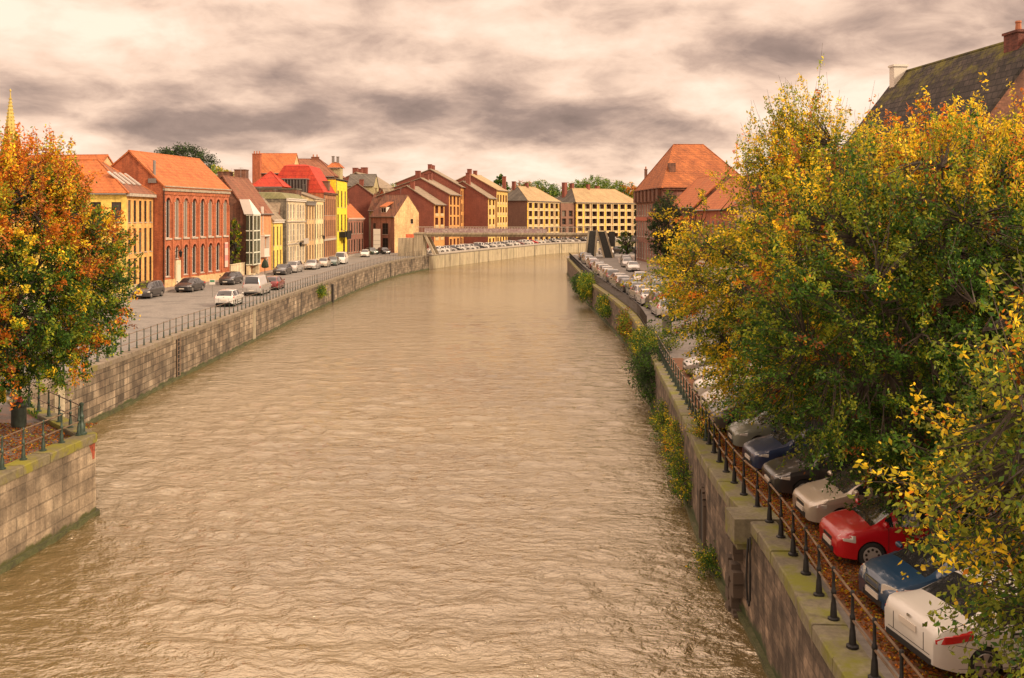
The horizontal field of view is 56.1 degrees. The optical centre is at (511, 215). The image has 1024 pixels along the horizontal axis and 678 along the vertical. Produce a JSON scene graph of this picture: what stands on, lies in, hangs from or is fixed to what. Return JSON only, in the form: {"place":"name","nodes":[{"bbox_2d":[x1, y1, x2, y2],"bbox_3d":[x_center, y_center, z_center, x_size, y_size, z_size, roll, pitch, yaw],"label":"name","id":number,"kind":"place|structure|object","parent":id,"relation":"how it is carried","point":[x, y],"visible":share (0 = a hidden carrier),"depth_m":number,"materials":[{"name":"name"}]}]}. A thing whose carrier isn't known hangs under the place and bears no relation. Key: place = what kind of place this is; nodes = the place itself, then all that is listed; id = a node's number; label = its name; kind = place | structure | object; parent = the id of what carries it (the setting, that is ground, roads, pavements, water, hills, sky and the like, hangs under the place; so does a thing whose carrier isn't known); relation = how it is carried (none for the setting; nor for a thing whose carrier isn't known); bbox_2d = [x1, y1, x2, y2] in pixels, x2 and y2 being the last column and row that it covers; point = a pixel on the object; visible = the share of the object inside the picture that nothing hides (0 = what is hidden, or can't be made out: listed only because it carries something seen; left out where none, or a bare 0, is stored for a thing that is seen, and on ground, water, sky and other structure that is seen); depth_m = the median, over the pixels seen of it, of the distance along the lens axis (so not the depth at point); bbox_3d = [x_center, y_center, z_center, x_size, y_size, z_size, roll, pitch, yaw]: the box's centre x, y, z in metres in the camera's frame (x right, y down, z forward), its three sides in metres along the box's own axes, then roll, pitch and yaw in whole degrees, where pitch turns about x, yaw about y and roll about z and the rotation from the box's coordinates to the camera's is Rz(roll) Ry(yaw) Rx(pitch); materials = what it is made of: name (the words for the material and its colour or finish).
{"place":"outdoors","nodes":[
{"label":"outdoors","id":0,"kind":"place"},
{"bbox_2d":[1,89,21,153],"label":"church spire","id":1,"kind":"structure","parent":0,"point":[10,120],"depth_m":398.95,"materials":[{"name":"stone"}]},
{"bbox_2d":[0,154,112,165],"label":"long red roof building","id":2,"kind":"structure","parent":0,"point":[105,158],"depth_m":119.50,"materials":[{"name":"tile"}]},
{"bbox_2d":[20,254,353,312],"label":"pavement","id":3,"kind":"structure","parent":0,"point":[207,282],"depth_m":113.37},
{"bbox_2d":[230,218,242,263],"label":"climbing plant","id":4,"kind":"object","parent":3,"relation":"on","point":[233,253],"visible":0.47,"depth_m":127.25,"materials":[{"name":"green plant"}]},
{"bbox_2d":[0,252,428,434],"bbox_3d":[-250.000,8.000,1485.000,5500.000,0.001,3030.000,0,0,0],"label":"ground","id":5,"kind":"structure","parent":0,"point":[164,308],"depth_m":86.60,"materials":[{"name":"asphalt"}]},
{"bbox_2d":[0,405,68,463],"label":"leaf strip","id":6,"kind":"object","parent":5,"relation":"on","point":[5,415],"visible":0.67,"depth_m":35.26,"materials":[{"name":"plant"}]},
{"bbox_2d":[10,400,27,428],"bbox_3d":[-18.650,7.500,36.300,0.600,1.000,0.600,0,0,0],"label":"litter bin","id":7,"kind":"object","parent":6,"relation":"on","point":[19,417],"visible":0.83,"depth_m":36.09,"materials":[{"name":"metal"}]},
{"bbox_2d":[0,422,99,464],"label":"fallen leaves","id":8,"kind":"object","parent":6,"relation":"on","point":[37,443],"visible":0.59,"depth_m":34.40,"materials":[{"name":"orange plant"}]},
{"bbox_2d":[0,399,99,573],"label":"quay wall","id":9,"kind":"structure","parent":5,"relation":"on","point":[48,497],"depth_m":31.67,"materials":[{"name":"stone"}]},
{"bbox_2d":[0,406,81,469],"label":"iron railing","id":10,"kind":"object","parent":9,"relation":"on","point":[23,455],"visible":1,"depth_m":31.98,"materials":[{"name":"metal"}]},
{"bbox_2d":[7,342,109,427],"bbox_3d":[-20.611,7.330,43.180,3.840,1.040,19.838,0,0,-20],"label":"iron railing","id":11,"kind":"object","parent":9,"relation":"on","point":[58,408],"visible":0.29,"depth_m":37.52,"materials":[{"name":"metal"}]},
{"bbox_2d":[76,402,86,434],"bbox_3d":[-15.470,7.275,34.500,0.380,1.150,0.380,0,0,0],"label":"iron post","id":12,"kind":"object","parent":9,"relation":"on","point":[82,424],"visible":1,"depth_m":34.44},
{"bbox_2d":[0,122,147,422],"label":"street tree","id":13,"kind":"object","parent":5,"relation":"on","point":[38,192],"visible":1,"depth_m":34.29,"materials":[{"name":"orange plant"}]},
{"bbox_2d":[0,159,156,292],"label":"yellow house","id":14,"kind":"structure","parent":5,"relation":"on","point":[131,197],"depth_m":99.70,"materials":[{"name":"paint"}]},
{"bbox_2d":[131,280,164,297],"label":"mpv car","id":15,"kind":"object","parent":5,"relation":"on","point":[155,287],"visible":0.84,"depth_m":93.40,"materials":[{"name":"grey paint"}]},
{"bbox_2d":[111,150,231,286],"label":"brick hall","id":16,"kind":"structure","parent":5,"relation":"on","point":[191,213],"depth_m":110.57,"materials":[{"name":"brick"}]},
{"bbox_2d":[200,200,204,236],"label":"window","id":17,"kind":"structure","parent":16,"relation":"in","point":[202,203],"depth_m":114.34,"materials":[{"name":"grey glass"}]},
{"bbox_2d":[154,141,220,170],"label":"cedar tree","id":18,"kind":"object","parent":5,"relation":"on","point":[180,151],"visible":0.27,"depth_m":163.96,"materials":[{"name":"green plant"}]},
{"bbox_2d":[174,277,205,291],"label":"sedan car","id":19,"kind":"object","parent":5,"relation":"on","point":[191,284],"visible":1,"depth_m":100.96,"materials":[{"name":"grey paint"}]},
{"bbox_2d":[6,255,428,426],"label":"quay wall","id":20,"kind":"structure","parent":5,"relation":"on","point":[133,375],"depth_m":66.34,"materials":[{"name":"stone"}]},
{"bbox_2d":[111,275,316,356],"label":"iron railing","id":21,"kind":"object","parent":20,"relation":"on","point":[211,314],"visible":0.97,"depth_m":71.62,"materials":[{"name":"metal"}]},
{"bbox_2d":[317,250,421,282],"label":"iron railing","id":22,"kind":"object","parent":20,"relation":"on","point":[361,265],"visible":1,"depth_m":140.73,"materials":[{"name":"grey"}]},
{"bbox_2d":[214,289,243,305],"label":"hatch car","id":23,"kind":"object","parent":5,"relation":"on","point":[223,296],"visible":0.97,"depth_m":84.26,"materials":[{"name":"white paint"}]},
{"bbox_2d":[219,271,242,284],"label":"hatch car","id":24,"kind":"object","parent":5,"relation":"on","point":[231,277],"visible":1,"depth_m":111.43,"materials":[{"name":"black paint"}]},
{"bbox_2d":[217,169,273,274],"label":"glass stair house","id":25,"kind":"structure","parent":5,"relation":"on","point":[251,212],"depth_m":129.81,"materials":[{"name":"orange paint"}]},
{"bbox_2d":[242,274,270,294],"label":"van","id":26,"kind":"object","parent":5,"relation":"on","point":[254,284],"visible":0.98,"depth_m":95.76,"materials":[{"name":"white paint"}]},
{"bbox_2d":[253,171,290,187],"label":"roof pavilion","id":27,"kind":"structure","parent":5,"relation":"on","point":[270,179],"depth_m":165.64,"materials":[{"name":"red tile"}]},
{"bbox_2d":[262,197,284,269],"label":"narrow yellow house","id":28,"kind":"structure","parent":5,"relation":"on","point":[277,220],"depth_m":143.22,"materials":[{"name":"paint"}]},
{"bbox_2d":[252,151,299,183],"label":"orange roof house","id":29,"kind":"structure","parent":5,"relation":"on","point":[263,164],"depth_m":189.45,"materials":[{"name":"brick"}]},
{"bbox_2d":[267,276,284,289],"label":"hatch car","id":30,"kind":"object","parent":5,"relation":"on","point":[276,281],"visible":0.55,"depth_m":103.31,"materials":[{"name":"red paint"}]},
{"bbox_2d":[256,188,301,195],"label":"flat brick block","id":31,"kind":"structure","parent":5,"relation":"on","point":[291,190],"depth_m":161.00,"materials":[{"name":"brick"}]},
{"bbox_2d":[273,263,292,274],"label":"hatch car","id":32,"kind":"object","parent":5,"relation":"on","point":[284,268],"visible":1,"depth_m":129.97,"materials":[{"name":"grey paint"}]},
{"bbox_2d":[258,192,308,263],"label":"tall pale house","id":33,"kind":"structure","parent":5,"relation":"on","point":[292,210],"depth_m":151.19,"materials":[{"name":"beige paint"}]},
{"bbox_2d":[277,164,337,257],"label":"red mansard house","id":34,"kind":"structure","parent":5,"relation":"on","point":[313,180],"depth_m":176.37,"materials":[{"name":"tile"}]},
{"bbox_2d":[305,201,316,262],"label":"beige house","id":35,"kind":"structure","parent":5,"relation":"on","point":[309,226],"depth_m":163.08,"materials":[{"name":"paint"}]},
{"bbox_2d":[304,259,320,269],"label":"sedan car","id":36,"kind":"object","parent":5,"relation":"on","point":[312,263],"visible":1,"depth_m":142.92,"materials":[{"name":"grey paint"}]},
{"bbox_2d":[301,192,324,259],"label":"cream house","id":37,"kind":"structure","parent":5,"relation":"on","point":[318,230],"depth_m":170.56,"materials":[{"name":"paint"}]},
{"bbox_2d":[298,154,345,179],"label":"brown roof house","id":38,"kind":"structure","parent":5,"relation":"on","point":[316,161],"depth_m":202.45,"materials":[{"name":"tile"}]},
{"bbox_2d":[327,156,344,178],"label":"chimney block","id":39,"kind":"structure","parent":5,"relation":"on","point":[336,167],"depth_m":203.37,"materials":[{"name":"beige paint"}]},
{"bbox_2d":[326,178,350,251],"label":"bright yellow house","id":40,"kind":"structure","parent":5,"relation":"on","point":[339,187],"depth_m":191.78,"materials":[{"name":"paint"}]},
{"bbox_2d":[347,179,373,248],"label":"apartment block","id":41,"kind":"structure","parent":5,"relation":"on","point":[359,196],"depth_m":221.23,"materials":[{"name":"brick"}]},
{"bbox_2d":[347,174,378,193],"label":"grey roof house","id":42,"kind":"structure","parent":5,"relation":"on","point":[371,184],"depth_m":223.93,"materials":[{"name":"tile"}]},
{"bbox_2d":[345,167,392,191],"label":"apartment block","id":43,"kind":"structure","parent":5,"relation":"on","point":[364,170],"depth_m":240.33,"materials":[{"name":"brick"}]},
{"bbox_2d":[368,185,388,246],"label":"olive house","id":44,"kind":"structure","parent":5,"relation":"on","point":[375,201],"depth_m":214.61,"materials":[{"name":"brick"}]},
{"bbox_2d":[369,188,418,252],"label":"brick corner house","id":45,"kind":"structure","parent":5,"relation":"on","point":[393,218],"depth_m":209.16,"materials":[{"name":"beige paint"}]},
{"bbox_2d":[376,181,446,247],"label":"apartment block","id":46,"kind":"structure","parent":5,"relation":"on","point":[430,208],"depth_m":214.05,"materials":[{"name":"brick"}]},
{"bbox_2d":[392,171,461,244],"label":"apartment block","id":47,"kind":"structure","parent":5,"relation":"on","point":[449,198],"depth_m":224.10,"materials":[{"name":"brick"}]},
{"bbox_2d":[394,164,465,243],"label":"apartment block","id":48,"kind":"structure","parent":5,"relation":"on","point":[447,181],"depth_m":234.96,"materials":[{"name":"brick"}]},
{"bbox_2d":[458,173,496,243],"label":"apartment block","id":49,"kind":"structure","parent":5,"relation":"on","point":[479,207],"depth_m":238.10,"materials":[{"name":"brick"}]},
{"bbox_2d":[455,169,509,241],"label":"apartment block","id":50,"kind":"structure","parent":5,"relation":"on","point":[498,192],"depth_m":246.90,"materials":[{"name":"brick"}]},
{"bbox_2d":[398,227,592,255],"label":"footbridge","id":51,"kind":"object","parent":5,"relation":"on","point":[418,242],"visible":0.97,"depth_m":188.36,"materials":[{"name":"concrete"}]},
{"bbox_2d":[427,240,634,268],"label":"quay wall","id":52,"kind":"structure","parent":5,"relation":"on","point":[451,258],"depth_m":236.32,"materials":[{"name":"stone"}]},
{"bbox_2d":[507,181,560,240],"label":"apartment block","id":53,"kind":"structure","parent":5,"relation":"on","point":[528,206],"depth_m":270.31,"materials":[{"name":"paint"}]},
{"bbox_2d":[522,180,561,197],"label":"tree","id":54,"kind":"object","parent":5,"relation":"on","point":[541,184],"visible":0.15,"depth_m":342.55,"materials":[{"name":"green plant"}]},
{"bbox_2d":[559,202,573,237],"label":"apartment block","id":55,"kind":"structure","parent":5,"relation":"on","point":[566,214],"depth_m":289.37,"materials":[{"name":"paint"}]},
{"bbox_2d":[556,182,635,237],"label":"apartment block","id":56,"kind":"structure","parent":5,"relation":"on","point":[599,209],"depth_m":300.72,"materials":[{"name":"paint"}]},
{"bbox_2d":[568,174,623,189],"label":"tree","id":57,"kind":"object","parent":5,"relation":"on","point":[605,182],"visible":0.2,"depth_m":347.98,"materials":[{"name":"green plant"}]},
{"bbox_2d":[347,199,364,253],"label":"brick house","id":58,"kind":"structure","parent":0,"point":[355,225],"depth_m":205.54,"materials":[{"name":"orange tile"}]},
{"bbox_2d":[0,252,766,677],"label":"river water","id":59,"kind":"structure","parent":0,"point":[450,472],"depth_m":34.19,"materials":[{"name":"brown liquid"}]},
{"bbox_2d":[0,0,1023,195],"label":"sky","id":60,"kind":"structure","parent":0,"point":[559,91],"materials":[{"name":"grey"}]},
{"bbox_2d":[574,253,1023,677],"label":"ground","id":61,"kind":"structure","parent":0,"point":[614,263],"depth_m":57.88,"materials":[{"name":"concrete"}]},
{"bbox_2d":[585,230,613,257],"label":"bridge stair tower","id":62,"kind":"structure","parent":61,"relation":"on","point":[604,243],"depth_m":182.75,"materials":[{"name":"concrete"}]},
{"bbox_2d":[567,258,658,412],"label":"quay wall","id":63,"kind":"structure","parent":61,"relation":"on","point":[616,304],"depth_m":90.92,"materials":[{"name":"stone"}]},
{"bbox_2d":[576,270,596,306],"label":"bush","id":64,"kind":"object","parent":63,"relation":"attached to","point":[584,284],"visible":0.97,"depth_m":111.17,"materials":[{"name":"green plant"}]},
{"bbox_2d":[595,294,612,320],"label":"bush","id":65,"kind":"object","parent":63,"relation":"attached to","point":[602,304],"visible":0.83,"depth_m":94.32,"materials":[{"name":"green plant"}]},
{"bbox_2d":[593,273,646,326],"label":"iron railing","id":66,"kind":"object","parent":63,"relation":"on","point":[642,315],"visible":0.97,"depth_m":83.35,"materials":[{"name":"metal"}]},
{"bbox_2d":[614,305,632,344],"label":"bush","id":67,"kind":"object","parent":63,"relation":"attached to","point":[624,325],"visible":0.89,"depth_m":78.02,"materials":[{"name":"green plant"}]},
{"bbox_2d":[620,336,668,411],"bbox_3d":[7.653,8.610,53.568,2.873,4.035,5.906,0,0,0],"label":"bush","id":68,"kind":"object","parent":63,"relation":"on","point":[646,383],"visible":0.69,"depth_m":52.75,"materials":[{"name":"green plant"}]},
{"bbox_2d":[625,320,679,364],"bbox_3d":[8.540,7.756,57.986,3.649,2.801,7.050,0,0,0],"label":"bush","id":69,"kind":"object","parent":63,"relation":"attached to","point":[642,337],"visible":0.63,"depth_m":57.58,"materials":[{"name":"green plant"}]},
{"bbox_2d":[616,231,636,253],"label":"ornamental tree","id":70,"kind":"object","parent":61,"relation":"on","point":[625,246],"visible":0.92,"depth_m":167.81,"materials":[{"name":"green plant"}]},
{"bbox_2d":[628,284,649,300],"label":"hatch car","id":71,"kind":"object","parent":61,"relation":"on","point":[632,290],"visible":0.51,"depth_m":90.38,"materials":[{"name":"grey metal"}]},
{"bbox_2d":[635,288,655,305],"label":"sedan car","id":72,"kind":"object","parent":61,"relation":"on","point":[640,296],"visible":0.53,"depth_m":85.54,"materials":[{"name":"grey paint"}]},
{"bbox_2d":[649,297,673,316],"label":"estate car","id":73,"kind":"object","parent":61,"relation":"on","point":[657,310],"visible":0.41,"depth_m":74.94,"materials":[{"name":"white paint"}]},
{"bbox_2d":[633,144,739,266],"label":"tall orange roof house","id":74,"kind":"structure","parent":61,"relation":"on","point":[677,170],"depth_m":156.04,"materials":[{"name":"tile"}]},
{"bbox_2d":[669,172,732,268],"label":"red lean roof house","id":75,"kind":"structure","parent":61,"relation":"on","point":[688,195],"depth_m":135.29,"materials":[{"name":"tile"}]},
{"bbox_2d":[652,361,762,624],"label":"quay wall","id":76,"kind":"structure","parent":61,"relation":"on","point":[715,492],"depth_m":29.90,"materials":[{"name":"stone"}]},
{"bbox_2d":[646,396,671,455],"bbox_3d":[6.929,9.621,44.501,1.406,2.578,4.580,0,0,6],"label":"bush","id":77,"kind":"object","parent":76,"relation":"attached to","point":[660,416],"visible":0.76,"depth_m":44.19,"materials":[{"name":"green plant"}]},
{"bbox_2d":[658,413,686,468],"bbox_3d":[6.608,9.393,38.641,1.614,2.655,5.752,0,0,0],"label":"bush","id":78,"kind":"object","parent":76,"relation":"attached to","point":[674,433],"visible":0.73,"depth_m":39.01,"materials":[{"name":"green plant"}]},
{"bbox_2d":[660,439,693,506],"bbox_3d":[6.354,9.618,35.795,1.491,2.181,4.263,0,0,0],"label":"bush","id":79,"kind":"object","parent":76,"relation":"attached to","point":[679,474],"visible":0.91,"depth_m":35.59,"materials":[{"name":"green plant"}]},
{"bbox_2d":[657,335,707,440],"bbox_3d":[7.564,7.330,44.270,0.261,1.040,21.677,0,0,4],"label":"iron railing","id":80,"kind":"object","parent":76,"relation":"on","point":[689,402],"visible":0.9,"depth_m":42.02,"materials":[{"name":"metal"}]},
{"bbox_2d":[685,539,721,580],"bbox_3d":[6.000,10.347,28.837,1.423,1.249,2.135,0,0,0],"label":"bush","id":81,"kind":"object","parent":76,"relation":"attached to","point":[708,561],"visible":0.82,"depth_m":28.70,"materials":[{"name":"green plant"}]},
{"bbox_2d":[683,407,723,444],"bbox_3d":[6.761,7.546,34.175,1.344,1.516,2.489,0,0,0],"label":"bush","id":82,"kind":"object","parent":76,"relation":"attached to","point":[701,434],"visible":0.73,"depth_m":34.00,"materials":[{"name":"green plant"}]},
{"bbox_2d":[682,350,750,372],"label":"sedan car","id":83,"kind":"object","parent":61,"relation":"on","point":[687,365],"visible":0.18,"depth_m":47.57,"materials":[{"name":"white paint"}]},
{"bbox_2d":[693,363,751,395],"bbox_3d":[10.300,7.156,42.000,4.552,1.688,2.112,0,0,0],"label":"estate car","id":84,"kind":"object","parent":61,"relation":"on","point":[700,391],"visible":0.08,"depth_m":41.48,"materials":[{"name":"white paint"}]},
{"bbox_2d":[695,174,753,284],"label":"red shop house","id":85,"kind":"structure","parent":61,"relation":"on","point":[716,203],"depth_m":118.01,"materials":[{"name":"tile"}]},
{"bbox_2d":[700,376,749,406],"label":"sedan car","id":86,"kind":"object","parent":61,"relation":"on","point":[704,397],"visible":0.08,"depth_m":38.89,"materials":[{"name":"beige paint"}]},
{"bbox_2d":[706,387,797,428],"bbox_3d":[9.500,7.089,36.000,4.252,1.823,2.122,0,0,0],"label":"mpv car","id":87,"kind":"object","parent":61,"relation":"on","point":[720,423],"visible":0.12,"depth_m":35.19,"materials":[{"name":"silver metal"}]},
{"bbox_2d":[727,404,830,446],"bbox_3d":[9.550,7.177,33.000,4.102,1.647,2.065,0,0,2],"label":"hatch car","id":88,"kind":"object","parent":61,"relation":"on","point":[739,434],"visible":0.16,"depth_m":32.35,"materials":[{"name":"grey paint"}]},
{"bbox_2d":[620,43,964,431],"bbox_3d":[10.320,1.752,33.622,13.092,15.366,11.138,0,0,0],"label":"street tree","id":89,"kind":"object","parent":61,"relation":"on","point":[777,168],"visible":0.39,"depth_m":32.73,"materials":[{"name":"yellow plant"}]},
{"bbox_2d":[742,420,853,468],"bbox_3d":[9.450,7.177,30.300,4.102,1.647,2.065,0,0,-2],"label":"hatch car","id":90,"kind":"object","parent":61,"relation":"on","point":[758,452],"visible":0.32,"depth_m":29.77,"materials":[{"name":"blue paint"}]},
{"bbox_2d":[725,507,884,677],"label":"quay wall","id":91,"kind":"structure","parent":61,"relation":"on","point":[791,630],"depth_m":21.40,"materials":[{"name":"stone"}]},
{"bbox_2d":[745,537,750,606],"bbox_3d":[5.889,8.817,23.850,0.135,1.652,0.555,0,0,0],"label":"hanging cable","id":92,"kind":"object","parent":91,"relation":"hanging from","point":[748,548],"visible":1,"depth_m":23.85,"materials":[{"name":"black metal"}]},
{"bbox_2d":[706,414,923,677],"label":"iron railing","id":93,"kind":"object","parent":91,"relation":"on","point":[851,644],"visible":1,"depth_m":20.21,"materials":[{"name":"metal"}]},
{"bbox_2d":[762,439,881,493],"bbox_3d":[9.400,7.177,27.700,4.102,1.647,2.065,0,0,0],"label":"hatch car","id":94,"kind":"object","parent":61,"relation":"on","point":[789,477],"visible":0.29,"depth_m":26.97,"materials":[{"name":"black metal"}]},
{"bbox_2d":[666,358,1023,677],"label":"leaf strip","id":95,"kind":"object","parent":61,"relation":"on","point":[678,361],"visible":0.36,"depth_m":21.52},
{"bbox_2d":[697,407,1003,677],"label":"fallen leaves","id":96,"kind":"object","parent":95,"relation":"on","point":[847,592],"visible":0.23,"depth_m":21.93,"materials":[{"name":"brown plant"}]},
{"bbox_2d":[792,461,909,522],"bbox_3d":[9.550,7.177,25.100,4.102,1.647,2.064,0,0,-1],"label":"hatch car","id":97,"kind":"object","parent":61,"relation":"on","point":[812,502],"visible":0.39,"depth_m":24.52,"materials":[{"name":"beige paint"}]},
{"bbox_2d":[720,72,1023,542],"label":"street tree","id":98,"kind":"object","parent":61,"relation":"on","point":[864,397],"visible":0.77,"depth_m":20.76,"materials":[{"name":"green plant"}]},
{"bbox_2d":[819,489,996,563],"bbox_3d":[9.250,7.172,22.500,3.752,1.656,1.988,0,0,0],"label":"car","id":99,"kind":"object","parent":61,"relation":"on","point":[861,535],"visible":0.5,"depth_m":21.82,"materials":[{"name":"red paint"}]},
{"bbox_2d":[818,93,1023,400],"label":"street tree","id":100,"kind":"object","parent":61,"relation":"on","point":[895,118],"visible":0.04,"depth_m":26.98,"materials":[{"name":"green plant"}]},
{"bbox_2d":[839,20,1023,348],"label":"slate roof house","id":101,"kind":"structure","parent":61,"relation":"on","point":[1001,65],"depth_m":47.48,"materials":[{"name":"brick"}]},
{"bbox_2d":[847,248,1023,677],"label":"street tree","id":102,"kind":"object","parent":61,"relation":"on","point":[987,490],"visible":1,"depth_m":12.39,"materials":[{"name":"yellow plant"}]},
{"bbox_2d":[858,530,1020,610],"bbox_3d":[9.100,7.172,19.500,3.752,1.656,1.988,0,0,-5],"label":"car","id":103,"kind":"object","parent":61,"relation":"on","point":[881,577],"visible":0.35,"depth_m":19.23,"materials":[{"name":"blue paint"}]},
{"bbox_2d":[885,566,1023,677],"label":"sedan car","id":104,"kind":"object","parent":61,"relation":"on","point":[906,612],"visible":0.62,"depth_m":16.73,"materials":[{"name":"white paint"}]},
{"bbox_2d":[619,255,1016,455],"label":"pavement","id":105,"kind":"structure","parent":0,"point":[643,265],"depth_m":142.15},
{"bbox_2d":[645,190,684,271],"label":"evergreen tree","id":106,"kind":"object","parent":105,"relation":"on","point":[662,204],"visible":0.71,"depth_m":133.41,"materials":[{"name":"green plant"}]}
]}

